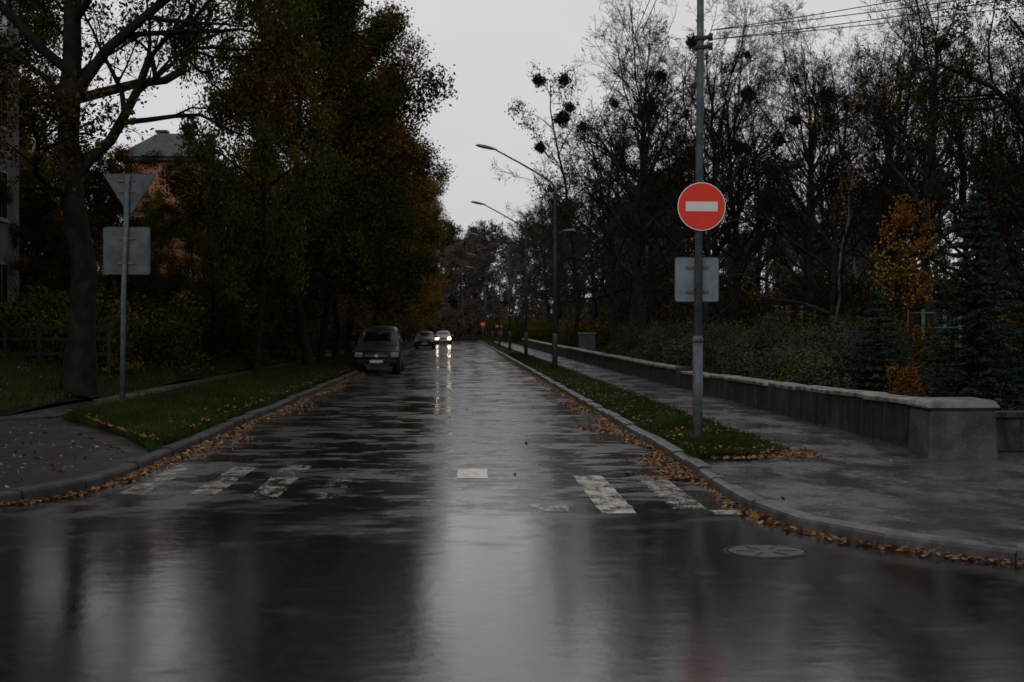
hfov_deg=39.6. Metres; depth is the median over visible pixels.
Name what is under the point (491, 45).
sky
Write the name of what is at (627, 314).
thicket
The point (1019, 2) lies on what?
ash tree
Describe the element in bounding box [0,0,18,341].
walls
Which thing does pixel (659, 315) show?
thicket
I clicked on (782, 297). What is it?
thicket
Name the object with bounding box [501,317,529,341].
shrub
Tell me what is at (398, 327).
shrub
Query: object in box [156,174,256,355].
linden tree
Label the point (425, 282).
linden tree
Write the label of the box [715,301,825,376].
hedge shrub
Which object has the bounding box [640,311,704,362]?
hedge shrub
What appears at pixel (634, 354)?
hedge shrub
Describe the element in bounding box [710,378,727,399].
panel
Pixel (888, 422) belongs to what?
panel
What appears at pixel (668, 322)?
hedge shrub
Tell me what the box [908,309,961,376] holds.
playground frame
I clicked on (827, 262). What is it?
bare tree
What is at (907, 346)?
hedge shrub
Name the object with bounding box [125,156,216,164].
cornice
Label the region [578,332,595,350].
utility cabinet
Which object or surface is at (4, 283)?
window glass
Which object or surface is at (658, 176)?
bare tree
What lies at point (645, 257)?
bare tree
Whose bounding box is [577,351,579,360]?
panel
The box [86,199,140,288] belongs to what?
linden tree
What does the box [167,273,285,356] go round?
shrub
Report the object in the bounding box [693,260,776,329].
thicket
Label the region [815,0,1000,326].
bare tree
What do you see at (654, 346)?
hedge shrub
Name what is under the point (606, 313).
thicket
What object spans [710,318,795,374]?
hedge shrub
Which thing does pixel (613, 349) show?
hedge shrub
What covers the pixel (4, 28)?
window glass
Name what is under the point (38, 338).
wooden fence
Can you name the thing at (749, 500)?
kerb
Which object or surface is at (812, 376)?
hedge shrub
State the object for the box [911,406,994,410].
neck
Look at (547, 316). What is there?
bare tree
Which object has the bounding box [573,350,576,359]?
panel
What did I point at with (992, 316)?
shrub
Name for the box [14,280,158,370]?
shrub
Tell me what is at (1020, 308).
spruce tree
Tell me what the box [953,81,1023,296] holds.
bare tree
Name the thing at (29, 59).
ash tree
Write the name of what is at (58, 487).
kerb
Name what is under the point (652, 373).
panel
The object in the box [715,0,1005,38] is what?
overhead cable
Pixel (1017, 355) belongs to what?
shrub
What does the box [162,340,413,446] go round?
grass verge
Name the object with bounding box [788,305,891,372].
hedge shrub
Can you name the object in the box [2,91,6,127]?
window glass
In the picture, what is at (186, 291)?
thicket
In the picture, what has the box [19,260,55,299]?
shrub
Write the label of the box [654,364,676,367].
coping
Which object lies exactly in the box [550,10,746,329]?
bare tree
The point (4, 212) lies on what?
window glass
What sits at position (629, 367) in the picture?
panel
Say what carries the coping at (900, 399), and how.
on the panel at (888, 422)
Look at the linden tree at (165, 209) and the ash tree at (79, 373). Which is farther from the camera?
the linden tree at (165, 209)
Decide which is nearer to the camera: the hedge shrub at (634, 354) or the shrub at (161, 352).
the shrub at (161, 352)
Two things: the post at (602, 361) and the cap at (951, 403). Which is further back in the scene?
the post at (602, 361)
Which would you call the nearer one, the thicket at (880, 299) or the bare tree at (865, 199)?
the bare tree at (865, 199)
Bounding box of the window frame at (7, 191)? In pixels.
[0,170,7,220]
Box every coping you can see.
[625,358,641,361]
[638,361,656,364]
[646,362,663,365]
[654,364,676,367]
[666,366,675,369]
[680,371,707,374]
[703,373,718,377]
[709,374,741,378]
[726,377,757,382]
[743,379,779,385]
[768,382,804,389]
[795,385,842,393]
[826,389,887,397]
[862,394,915,403]
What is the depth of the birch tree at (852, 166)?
44.33 m
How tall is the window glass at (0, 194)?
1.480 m
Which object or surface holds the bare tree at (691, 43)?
on the park lawn at (946, 394)
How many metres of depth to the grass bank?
36.41 m
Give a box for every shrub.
[0,250,113,348]
[0,253,148,364]
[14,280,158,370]
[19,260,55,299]
[19,270,64,302]
[97,263,204,322]
[99,281,217,372]
[111,266,230,361]
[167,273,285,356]
[388,320,409,334]
[476,313,524,339]
[486,316,529,340]
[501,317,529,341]
[503,310,541,342]
[515,315,550,343]
[528,316,559,340]
[530,314,582,344]
[557,312,606,346]
[570,305,629,351]
[598,316,636,352]
[598,333,630,354]
[611,325,650,355]
[612,322,656,356]
[615,327,689,358]
[619,314,677,358]
[620,329,665,356]
[622,309,672,332]
[632,329,674,360]
[634,324,738,375]
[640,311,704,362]
[646,326,706,363]
[647,316,683,330]
[655,308,732,363]
[664,317,693,331]
[674,308,749,370]
[703,324,760,373]
[704,311,745,337]
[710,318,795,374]
[712,328,763,376]
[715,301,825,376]
[729,318,785,338]
[731,307,797,341]
[736,332,831,379]
[739,302,815,335]
[748,292,829,336]
[758,332,874,389]
[781,313,825,350]
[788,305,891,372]
[803,297,868,358]
[819,287,918,337]
[832,305,945,390]
[833,322,937,390]
[840,286,925,331]
[849,302,980,386]
[870,358,934,396]
[871,298,987,375]
[874,299,967,383]
[905,296,999,374]
[952,277,1022,336]
[981,299,1023,375]
[989,306,1022,353]
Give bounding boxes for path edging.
[0,341,406,420]
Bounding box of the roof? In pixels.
[125,134,215,159]
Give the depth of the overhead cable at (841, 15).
17.26 m
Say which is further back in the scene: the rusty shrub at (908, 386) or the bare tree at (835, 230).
the bare tree at (835, 230)
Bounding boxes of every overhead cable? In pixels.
[555,0,655,192]
[557,0,649,189]
[711,0,960,30]
[711,6,1023,39]
[713,0,900,29]
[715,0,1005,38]
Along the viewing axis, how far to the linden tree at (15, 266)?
47.22 m
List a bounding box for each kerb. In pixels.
[0,346,421,504]
[478,340,1023,563]
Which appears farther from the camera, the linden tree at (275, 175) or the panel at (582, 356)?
the linden tree at (275, 175)
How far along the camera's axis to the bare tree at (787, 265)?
66.74 m
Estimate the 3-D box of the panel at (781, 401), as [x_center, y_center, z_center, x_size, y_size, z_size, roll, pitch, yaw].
[4.882,1.108,25.166,0.260,0.580,2.058,0,0,-2]
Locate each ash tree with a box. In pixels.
[0,0,62,137]
[0,0,333,395]
[877,0,1023,221]
[986,0,1023,109]
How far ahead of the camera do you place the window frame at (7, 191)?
46.99 m
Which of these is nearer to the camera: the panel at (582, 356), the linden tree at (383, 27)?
the linden tree at (383, 27)
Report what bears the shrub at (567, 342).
on the park lawn at (946, 394)
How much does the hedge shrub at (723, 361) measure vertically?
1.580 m
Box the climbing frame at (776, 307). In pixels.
[774,305,815,323]
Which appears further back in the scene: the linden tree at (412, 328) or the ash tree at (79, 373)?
the linden tree at (412, 328)
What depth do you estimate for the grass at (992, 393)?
32.37 m
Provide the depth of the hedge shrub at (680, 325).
60.85 m
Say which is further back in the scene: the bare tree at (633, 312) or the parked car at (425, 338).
the parked car at (425, 338)
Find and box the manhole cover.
[723,544,809,558]
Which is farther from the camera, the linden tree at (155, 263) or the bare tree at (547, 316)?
the bare tree at (547, 316)
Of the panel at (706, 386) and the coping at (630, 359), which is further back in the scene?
the coping at (630, 359)
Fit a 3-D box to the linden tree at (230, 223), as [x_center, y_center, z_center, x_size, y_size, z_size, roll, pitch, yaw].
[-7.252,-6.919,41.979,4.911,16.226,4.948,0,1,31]
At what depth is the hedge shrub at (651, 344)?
51.35 m
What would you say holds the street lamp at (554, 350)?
on the pavement at (979, 499)
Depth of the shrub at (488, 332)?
199.07 m
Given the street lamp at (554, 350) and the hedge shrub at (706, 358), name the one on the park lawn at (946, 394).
the hedge shrub at (706, 358)
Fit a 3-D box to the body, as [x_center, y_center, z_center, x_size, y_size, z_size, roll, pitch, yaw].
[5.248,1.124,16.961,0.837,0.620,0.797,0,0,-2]
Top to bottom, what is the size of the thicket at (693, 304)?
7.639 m
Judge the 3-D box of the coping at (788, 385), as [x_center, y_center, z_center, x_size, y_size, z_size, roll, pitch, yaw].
[4.930,0.794,25.170,0.370,0.083,2.048,0,0,-2]
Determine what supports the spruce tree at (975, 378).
on the park lawn at (946, 394)
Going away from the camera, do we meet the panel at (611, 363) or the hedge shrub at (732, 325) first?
the hedge shrub at (732, 325)
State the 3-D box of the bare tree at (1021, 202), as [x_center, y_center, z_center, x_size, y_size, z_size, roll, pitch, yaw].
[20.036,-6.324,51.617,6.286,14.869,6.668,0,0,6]
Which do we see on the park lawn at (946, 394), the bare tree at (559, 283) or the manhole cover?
the bare tree at (559, 283)
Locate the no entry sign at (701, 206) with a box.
[677,182,725,230]
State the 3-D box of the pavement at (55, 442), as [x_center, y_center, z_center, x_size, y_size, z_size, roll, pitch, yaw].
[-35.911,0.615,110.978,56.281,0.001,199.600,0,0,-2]
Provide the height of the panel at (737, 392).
0.540 m
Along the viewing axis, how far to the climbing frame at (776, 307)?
60.43 m
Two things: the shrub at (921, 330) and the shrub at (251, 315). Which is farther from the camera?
the shrub at (251, 315)
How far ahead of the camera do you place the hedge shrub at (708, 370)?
40.05 m
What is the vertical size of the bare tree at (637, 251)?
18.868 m
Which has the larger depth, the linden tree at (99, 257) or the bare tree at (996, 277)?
the linden tree at (99, 257)
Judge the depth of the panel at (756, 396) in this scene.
27.11 m
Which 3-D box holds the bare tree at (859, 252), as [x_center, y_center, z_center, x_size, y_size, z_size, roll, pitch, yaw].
[15.907,-6.870,60.414,6.689,15.823,7.095,0,1,-27]
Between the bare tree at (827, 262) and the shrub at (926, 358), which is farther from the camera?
the bare tree at (827, 262)
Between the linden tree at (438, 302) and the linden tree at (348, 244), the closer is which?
the linden tree at (348, 244)
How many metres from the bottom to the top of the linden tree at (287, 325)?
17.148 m
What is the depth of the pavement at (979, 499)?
14.44 m
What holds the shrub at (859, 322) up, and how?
on the park lawn at (946, 394)
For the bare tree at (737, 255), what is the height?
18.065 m
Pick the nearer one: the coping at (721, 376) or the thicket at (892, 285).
the coping at (721, 376)
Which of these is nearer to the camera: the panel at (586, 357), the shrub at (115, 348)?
the shrub at (115, 348)
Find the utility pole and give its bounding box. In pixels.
[692,0,712,439]
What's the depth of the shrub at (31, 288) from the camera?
46.93 m
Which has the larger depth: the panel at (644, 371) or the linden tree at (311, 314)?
the linden tree at (311, 314)
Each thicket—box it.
[182,263,247,304]
[580,260,653,328]
[605,268,687,343]
[644,294,693,328]
[668,277,747,320]
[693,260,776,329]
[715,273,787,333]
[766,268,853,319]
[780,247,869,323]
[797,265,874,329]
[869,259,957,316]
[870,280,940,324]
[883,252,974,323]
[902,250,990,326]
[996,264,1023,317]
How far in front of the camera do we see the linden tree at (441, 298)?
177.54 m
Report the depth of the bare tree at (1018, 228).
81.80 m
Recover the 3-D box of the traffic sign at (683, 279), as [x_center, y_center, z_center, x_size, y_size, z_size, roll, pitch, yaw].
[2.440,-0.811,18.777,0.595,0.600,0.044,0,0,-2]
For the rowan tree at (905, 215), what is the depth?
32.96 m
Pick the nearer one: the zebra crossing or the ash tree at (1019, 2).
the zebra crossing
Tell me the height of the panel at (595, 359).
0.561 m
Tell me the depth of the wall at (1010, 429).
17.47 m
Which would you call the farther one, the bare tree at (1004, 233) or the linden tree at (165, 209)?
the linden tree at (165, 209)
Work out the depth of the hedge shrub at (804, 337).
40.20 m
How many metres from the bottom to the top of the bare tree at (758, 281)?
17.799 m
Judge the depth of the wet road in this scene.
9.33 m
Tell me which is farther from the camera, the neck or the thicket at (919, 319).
the thicket at (919, 319)
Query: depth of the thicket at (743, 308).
74.15 m
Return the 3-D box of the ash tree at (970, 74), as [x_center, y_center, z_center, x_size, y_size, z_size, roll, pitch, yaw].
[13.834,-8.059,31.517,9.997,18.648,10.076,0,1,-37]
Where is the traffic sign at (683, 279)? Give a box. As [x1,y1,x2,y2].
[674,257,718,301]
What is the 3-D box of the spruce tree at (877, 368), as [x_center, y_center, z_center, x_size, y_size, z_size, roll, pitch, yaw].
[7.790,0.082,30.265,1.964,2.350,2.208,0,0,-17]
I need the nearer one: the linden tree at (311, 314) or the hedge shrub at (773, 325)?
the hedge shrub at (773, 325)
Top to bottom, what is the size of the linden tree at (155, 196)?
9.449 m
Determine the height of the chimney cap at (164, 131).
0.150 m
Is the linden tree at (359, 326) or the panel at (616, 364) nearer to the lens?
the panel at (616, 364)
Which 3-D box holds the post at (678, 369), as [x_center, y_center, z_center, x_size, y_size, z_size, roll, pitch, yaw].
[4.464,1.004,36.896,0.420,0.680,0.420,0,0,-2]
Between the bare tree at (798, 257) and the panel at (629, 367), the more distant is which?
the bare tree at (798, 257)
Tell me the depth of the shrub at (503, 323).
185.57 m
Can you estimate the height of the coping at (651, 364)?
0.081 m
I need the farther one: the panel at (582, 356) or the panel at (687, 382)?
the panel at (582, 356)
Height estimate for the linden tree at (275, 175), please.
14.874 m
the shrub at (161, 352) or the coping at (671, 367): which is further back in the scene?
the shrub at (161, 352)
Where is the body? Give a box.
[908,408,997,458]
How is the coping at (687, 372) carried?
on the panel at (687, 382)
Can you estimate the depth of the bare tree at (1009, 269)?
72.38 m
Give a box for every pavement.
[0,340,406,490]
[490,340,1023,546]
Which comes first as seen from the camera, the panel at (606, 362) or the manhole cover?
the manhole cover
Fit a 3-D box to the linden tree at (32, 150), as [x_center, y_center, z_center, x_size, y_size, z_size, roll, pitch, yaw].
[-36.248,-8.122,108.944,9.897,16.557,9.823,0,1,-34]
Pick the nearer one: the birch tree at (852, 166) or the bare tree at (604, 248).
the birch tree at (852, 166)
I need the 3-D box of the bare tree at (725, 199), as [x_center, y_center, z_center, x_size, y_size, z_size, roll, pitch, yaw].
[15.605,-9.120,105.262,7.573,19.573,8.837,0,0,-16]
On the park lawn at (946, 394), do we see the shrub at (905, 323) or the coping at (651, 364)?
the shrub at (905, 323)
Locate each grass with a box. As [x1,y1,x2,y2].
[896,373,1021,409]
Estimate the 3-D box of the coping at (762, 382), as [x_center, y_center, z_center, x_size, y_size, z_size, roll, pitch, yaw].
[4.817,0.794,27.245,0.370,0.090,2.048,0,0,-2]
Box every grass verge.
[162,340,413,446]
[479,339,781,460]
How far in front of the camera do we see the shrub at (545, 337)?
111.77 m
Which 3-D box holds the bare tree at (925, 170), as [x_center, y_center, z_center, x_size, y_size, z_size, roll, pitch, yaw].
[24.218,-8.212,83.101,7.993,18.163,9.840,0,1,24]
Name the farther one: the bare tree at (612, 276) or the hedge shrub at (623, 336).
the bare tree at (612, 276)
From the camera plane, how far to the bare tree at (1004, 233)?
46.28 m
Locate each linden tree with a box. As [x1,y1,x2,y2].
[0,178,31,307]
[19,0,109,296]
[19,11,90,287]
[19,136,52,284]
[19,137,102,280]
[36,140,187,317]
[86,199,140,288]
[87,188,163,295]
[111,187,195,300]
[141,148,245,307]
[146,0,458,368]
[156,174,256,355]
[158,0,351,375]
[185,167,309,331]
[198,1,441,362]
[225,7,417,358]
[231,109,335,321]
[233,165,329,335]
[276,64,457,347]
[277,0,443,354]
[309,142,439,325]
[312,97,448,325]
[361,174,446,326]
[367,163,450,333]
[371,208,447,341]
[394,184,454,341]
[399,197,452,340]
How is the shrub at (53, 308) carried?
on the grass bank
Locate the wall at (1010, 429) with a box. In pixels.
[994,410,1023,451]
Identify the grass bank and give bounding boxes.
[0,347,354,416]
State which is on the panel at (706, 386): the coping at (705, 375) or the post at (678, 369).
the coping at (705, 375)
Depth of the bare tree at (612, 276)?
68.05 m
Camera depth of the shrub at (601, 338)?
87.58 m
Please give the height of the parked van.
1.790 m
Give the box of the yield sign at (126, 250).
[103,173,155,405]
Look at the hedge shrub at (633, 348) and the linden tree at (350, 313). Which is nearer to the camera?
the hedge shrub at (633, 348)
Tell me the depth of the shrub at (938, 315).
46.25 m
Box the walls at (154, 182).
[125,161,225,299]
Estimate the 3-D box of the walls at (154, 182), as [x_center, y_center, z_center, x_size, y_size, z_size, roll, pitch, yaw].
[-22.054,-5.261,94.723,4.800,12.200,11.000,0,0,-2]
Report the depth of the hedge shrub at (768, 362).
32.13 m
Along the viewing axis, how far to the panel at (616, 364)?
51.25 m
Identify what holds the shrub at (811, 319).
on the park lawn at (946, 394)
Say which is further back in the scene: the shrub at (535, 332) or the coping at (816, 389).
the shrub at (535, 332)
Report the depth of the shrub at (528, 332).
142.10 m
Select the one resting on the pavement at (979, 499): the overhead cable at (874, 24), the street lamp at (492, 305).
the street lamp at (492, 305)
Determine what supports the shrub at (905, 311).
on the park lawn at (946, 394)
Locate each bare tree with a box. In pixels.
[487,192,606,324]
[492,97,721,344]
[494,199,602,324]
[504,151,657,326]
[516,177,645,320]
[543,0,708,334]
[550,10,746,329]
[551,126,662,321]
[579,44,707,330]
[589,143,685,310]
[613,64,826,331]
[616,116,744,330]
[628,0,819,329]
[648,0,798,334]
[674,88,769,318]
[704,54,829,318]
[720,44,971,326]
[727,0,871,328]
[731,0,875,302]
[741,135,904,316]
[759,49,867,319]
[814,2,969,315]
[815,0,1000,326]
[820,0,978,302]
[821,0,1023,332]
[855,91,956,282]
[866,47,979,276]
[902,3,1020,306]
[930,6,1023,318]
[936,12,1023,275]
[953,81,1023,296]
[962,107,1023,288]
[975,45,1023,303]
[977,10,1023,227]
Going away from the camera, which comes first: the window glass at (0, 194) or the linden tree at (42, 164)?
the window glass at (0, 194)
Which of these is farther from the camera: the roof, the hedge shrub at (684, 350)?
the roof
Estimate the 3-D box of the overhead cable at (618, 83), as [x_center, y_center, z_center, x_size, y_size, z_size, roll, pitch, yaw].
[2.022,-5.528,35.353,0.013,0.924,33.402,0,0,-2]
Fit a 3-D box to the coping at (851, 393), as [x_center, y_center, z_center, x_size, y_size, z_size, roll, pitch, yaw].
[5.077,0.772,21.017,0.370,0.113,2.048,0,0,-2]
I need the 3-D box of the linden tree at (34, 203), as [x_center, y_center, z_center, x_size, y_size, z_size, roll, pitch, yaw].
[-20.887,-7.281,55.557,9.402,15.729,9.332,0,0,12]
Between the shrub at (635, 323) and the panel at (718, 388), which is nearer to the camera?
the panel at (718, 388)
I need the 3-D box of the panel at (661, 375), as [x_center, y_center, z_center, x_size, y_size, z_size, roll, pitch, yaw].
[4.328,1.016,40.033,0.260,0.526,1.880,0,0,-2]
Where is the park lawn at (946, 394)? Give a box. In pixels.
[512,342,1023,451]
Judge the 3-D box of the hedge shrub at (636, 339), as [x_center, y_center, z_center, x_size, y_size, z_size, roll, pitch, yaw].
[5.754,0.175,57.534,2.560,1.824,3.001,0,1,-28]
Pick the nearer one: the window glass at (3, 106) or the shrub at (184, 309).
the window glass at (3, 106)
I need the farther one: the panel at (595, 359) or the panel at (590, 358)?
the panel at (590, 358)
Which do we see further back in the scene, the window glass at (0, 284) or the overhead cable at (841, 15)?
the window glass at (0, 284)
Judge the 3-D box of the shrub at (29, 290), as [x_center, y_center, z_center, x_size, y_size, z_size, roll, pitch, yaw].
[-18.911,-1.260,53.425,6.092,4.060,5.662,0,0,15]
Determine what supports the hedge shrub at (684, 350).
on the park lawn at (946, 394)
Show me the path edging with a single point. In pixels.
(43, 416)
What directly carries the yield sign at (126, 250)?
on the grass verge at (409, 345)
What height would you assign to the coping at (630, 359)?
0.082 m
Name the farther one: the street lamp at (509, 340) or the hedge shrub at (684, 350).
the street lamp at (509, 340)
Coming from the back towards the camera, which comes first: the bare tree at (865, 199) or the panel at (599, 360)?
the bare tree at (865, 199)
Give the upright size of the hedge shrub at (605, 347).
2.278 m
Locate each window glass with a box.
[0,172,1,216]
[0,264,1,308]
[1,1,6,34]
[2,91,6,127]
[2,172,6,218]
[2,264,7,304]
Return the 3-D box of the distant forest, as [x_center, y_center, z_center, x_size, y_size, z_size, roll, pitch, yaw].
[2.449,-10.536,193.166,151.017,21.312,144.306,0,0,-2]
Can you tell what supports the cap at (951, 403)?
on the neck
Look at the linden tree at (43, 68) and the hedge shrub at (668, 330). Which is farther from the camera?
the linden tree at (43, 68)
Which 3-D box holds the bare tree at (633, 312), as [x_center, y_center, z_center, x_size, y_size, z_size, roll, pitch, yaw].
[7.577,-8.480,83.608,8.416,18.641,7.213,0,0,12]
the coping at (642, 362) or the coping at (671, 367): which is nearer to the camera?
the coping at (671, 367)
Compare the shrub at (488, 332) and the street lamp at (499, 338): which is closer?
the street lamp at (499, 338)
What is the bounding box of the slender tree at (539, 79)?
[504,59,587,347]
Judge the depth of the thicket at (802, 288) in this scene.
92.73 m
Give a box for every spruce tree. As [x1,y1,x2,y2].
[837,290,925,395]
[909,182,1023,410]
[980,234,1023,403]
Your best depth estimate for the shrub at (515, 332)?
159.57 m
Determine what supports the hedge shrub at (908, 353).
on the park lawn at (946, 394)
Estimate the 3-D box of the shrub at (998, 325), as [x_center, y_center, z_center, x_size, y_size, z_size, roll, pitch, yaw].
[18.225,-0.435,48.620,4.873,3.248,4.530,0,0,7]
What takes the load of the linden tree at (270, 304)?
on the grass bank
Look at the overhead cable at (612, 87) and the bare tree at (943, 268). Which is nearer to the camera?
the overhead cable at (612, 87)
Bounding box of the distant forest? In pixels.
[93,141,1022,338]
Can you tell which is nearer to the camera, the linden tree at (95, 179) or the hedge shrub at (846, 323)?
the hedge shrub at (846, 323)
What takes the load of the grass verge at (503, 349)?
on the pavement at (979, 499)
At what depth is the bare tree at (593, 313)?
97.14 m
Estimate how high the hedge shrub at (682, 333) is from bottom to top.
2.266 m
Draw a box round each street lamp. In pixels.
[466,266,493,342]
[467,253,500,345]
[468,233,510,349]
[471,201,527,355]
[476,144,575,368]
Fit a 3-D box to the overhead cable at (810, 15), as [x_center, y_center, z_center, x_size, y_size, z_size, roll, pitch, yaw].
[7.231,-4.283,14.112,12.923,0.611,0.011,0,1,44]
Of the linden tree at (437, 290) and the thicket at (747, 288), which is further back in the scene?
the linden tree at (437, 290)
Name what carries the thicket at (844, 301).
on the park lawn at (946, 394)
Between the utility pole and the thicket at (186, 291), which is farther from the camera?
the thicket at (186, 291)
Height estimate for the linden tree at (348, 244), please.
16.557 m
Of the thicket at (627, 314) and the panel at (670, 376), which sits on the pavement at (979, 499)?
the panel at (670, 376)
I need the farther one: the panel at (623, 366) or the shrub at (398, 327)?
the shrub at (398, 327)
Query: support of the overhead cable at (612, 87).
attached to the utility pole
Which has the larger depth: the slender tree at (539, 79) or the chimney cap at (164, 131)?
the chimney cap at (164, 131)
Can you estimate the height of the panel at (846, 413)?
0.620 m
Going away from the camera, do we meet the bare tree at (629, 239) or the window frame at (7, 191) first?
the window frame at (7, 191)
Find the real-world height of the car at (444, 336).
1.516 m
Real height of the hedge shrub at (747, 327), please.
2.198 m
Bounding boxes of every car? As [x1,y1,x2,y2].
[412,331,437,348]
[434,331,452,344]
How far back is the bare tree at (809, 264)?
59.53 m
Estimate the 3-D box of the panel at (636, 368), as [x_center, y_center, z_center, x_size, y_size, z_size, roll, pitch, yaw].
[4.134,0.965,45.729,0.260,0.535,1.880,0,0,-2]
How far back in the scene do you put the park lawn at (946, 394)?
32.03 m
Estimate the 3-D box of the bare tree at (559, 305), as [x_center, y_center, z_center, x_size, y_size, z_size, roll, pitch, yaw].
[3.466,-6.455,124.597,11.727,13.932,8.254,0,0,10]
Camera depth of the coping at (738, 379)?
29.30 m
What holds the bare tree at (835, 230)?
on the park lawn at (946, 394)
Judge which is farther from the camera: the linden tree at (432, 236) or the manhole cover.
the linden tree at (432, 236)
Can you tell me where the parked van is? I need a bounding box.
[351,326,405,372]
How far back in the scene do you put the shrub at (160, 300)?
57.47 m
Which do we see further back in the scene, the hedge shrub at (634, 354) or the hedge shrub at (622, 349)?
the hedge shrub at (622, 349)
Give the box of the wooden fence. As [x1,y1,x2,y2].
[0,324,110,372]
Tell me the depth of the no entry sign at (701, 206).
18.60 m
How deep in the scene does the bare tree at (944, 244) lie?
100.44 m
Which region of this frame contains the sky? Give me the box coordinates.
[19,0,1023,317]
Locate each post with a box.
[601,354,603,367]
[675,366,692,387]
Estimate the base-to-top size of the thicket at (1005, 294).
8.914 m
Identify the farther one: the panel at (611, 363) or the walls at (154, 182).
the walls at (154, 182)
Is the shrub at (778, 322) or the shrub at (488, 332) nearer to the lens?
the shrub at (778, 322)
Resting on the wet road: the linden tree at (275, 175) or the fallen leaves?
the fallen leaves
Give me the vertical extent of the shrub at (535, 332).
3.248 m
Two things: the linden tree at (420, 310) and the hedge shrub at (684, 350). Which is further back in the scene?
the linden tree at (420, 310)
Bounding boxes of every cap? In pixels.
[155,130,169,133]
[906,397,999,408]
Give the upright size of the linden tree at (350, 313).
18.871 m
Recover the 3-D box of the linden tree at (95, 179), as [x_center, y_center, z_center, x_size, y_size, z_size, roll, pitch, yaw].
[-14.701,-3.370,51.301,4.750,7.948,4.715,0,1,-43]
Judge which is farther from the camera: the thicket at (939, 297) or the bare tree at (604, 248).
the bare tree at (604, 248)
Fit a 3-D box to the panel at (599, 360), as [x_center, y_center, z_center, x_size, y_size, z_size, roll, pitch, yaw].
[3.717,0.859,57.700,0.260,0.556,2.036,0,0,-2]
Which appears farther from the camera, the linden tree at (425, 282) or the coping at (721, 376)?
the linden tree at (425, 282)
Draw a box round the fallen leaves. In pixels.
[0,353,1023,563]
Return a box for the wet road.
[0,340,1023,681]
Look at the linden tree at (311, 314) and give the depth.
73.80 m
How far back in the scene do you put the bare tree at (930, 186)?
41.83 m
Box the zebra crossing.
[119,465,742,513]
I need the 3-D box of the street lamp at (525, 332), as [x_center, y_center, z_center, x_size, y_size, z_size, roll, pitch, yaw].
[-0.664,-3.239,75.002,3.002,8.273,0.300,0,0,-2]
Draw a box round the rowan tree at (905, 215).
[868,191,939,365]
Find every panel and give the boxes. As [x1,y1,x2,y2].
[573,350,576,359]
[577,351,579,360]
[580,352,584,362]
[585,353,588,363]
[589,353,592,364]
[593,354,597,365]
[598,355,600,366]
[604,357,608,368]
[609,357,613,369]
[614,358,619,371]
[620,360,626,373]
[627,361,632,374]
[633,362,639,376]
[640,364,647,378]
[648,365,656,381]
[657,367,666,383]
[667,369,674,385]
[681,374,692,390]
[703,377,709,394]
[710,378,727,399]
[728,380,745,403]
[745,383,767,410]
[768,386,794,417]
[795,390,827,425]
[828,394,864,435]
[865,400,910,447]
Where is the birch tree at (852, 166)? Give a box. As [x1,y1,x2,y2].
[794,25,903,329]
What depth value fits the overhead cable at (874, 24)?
16.93 m
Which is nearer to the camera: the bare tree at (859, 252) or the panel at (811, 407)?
the panel at (811, 407)

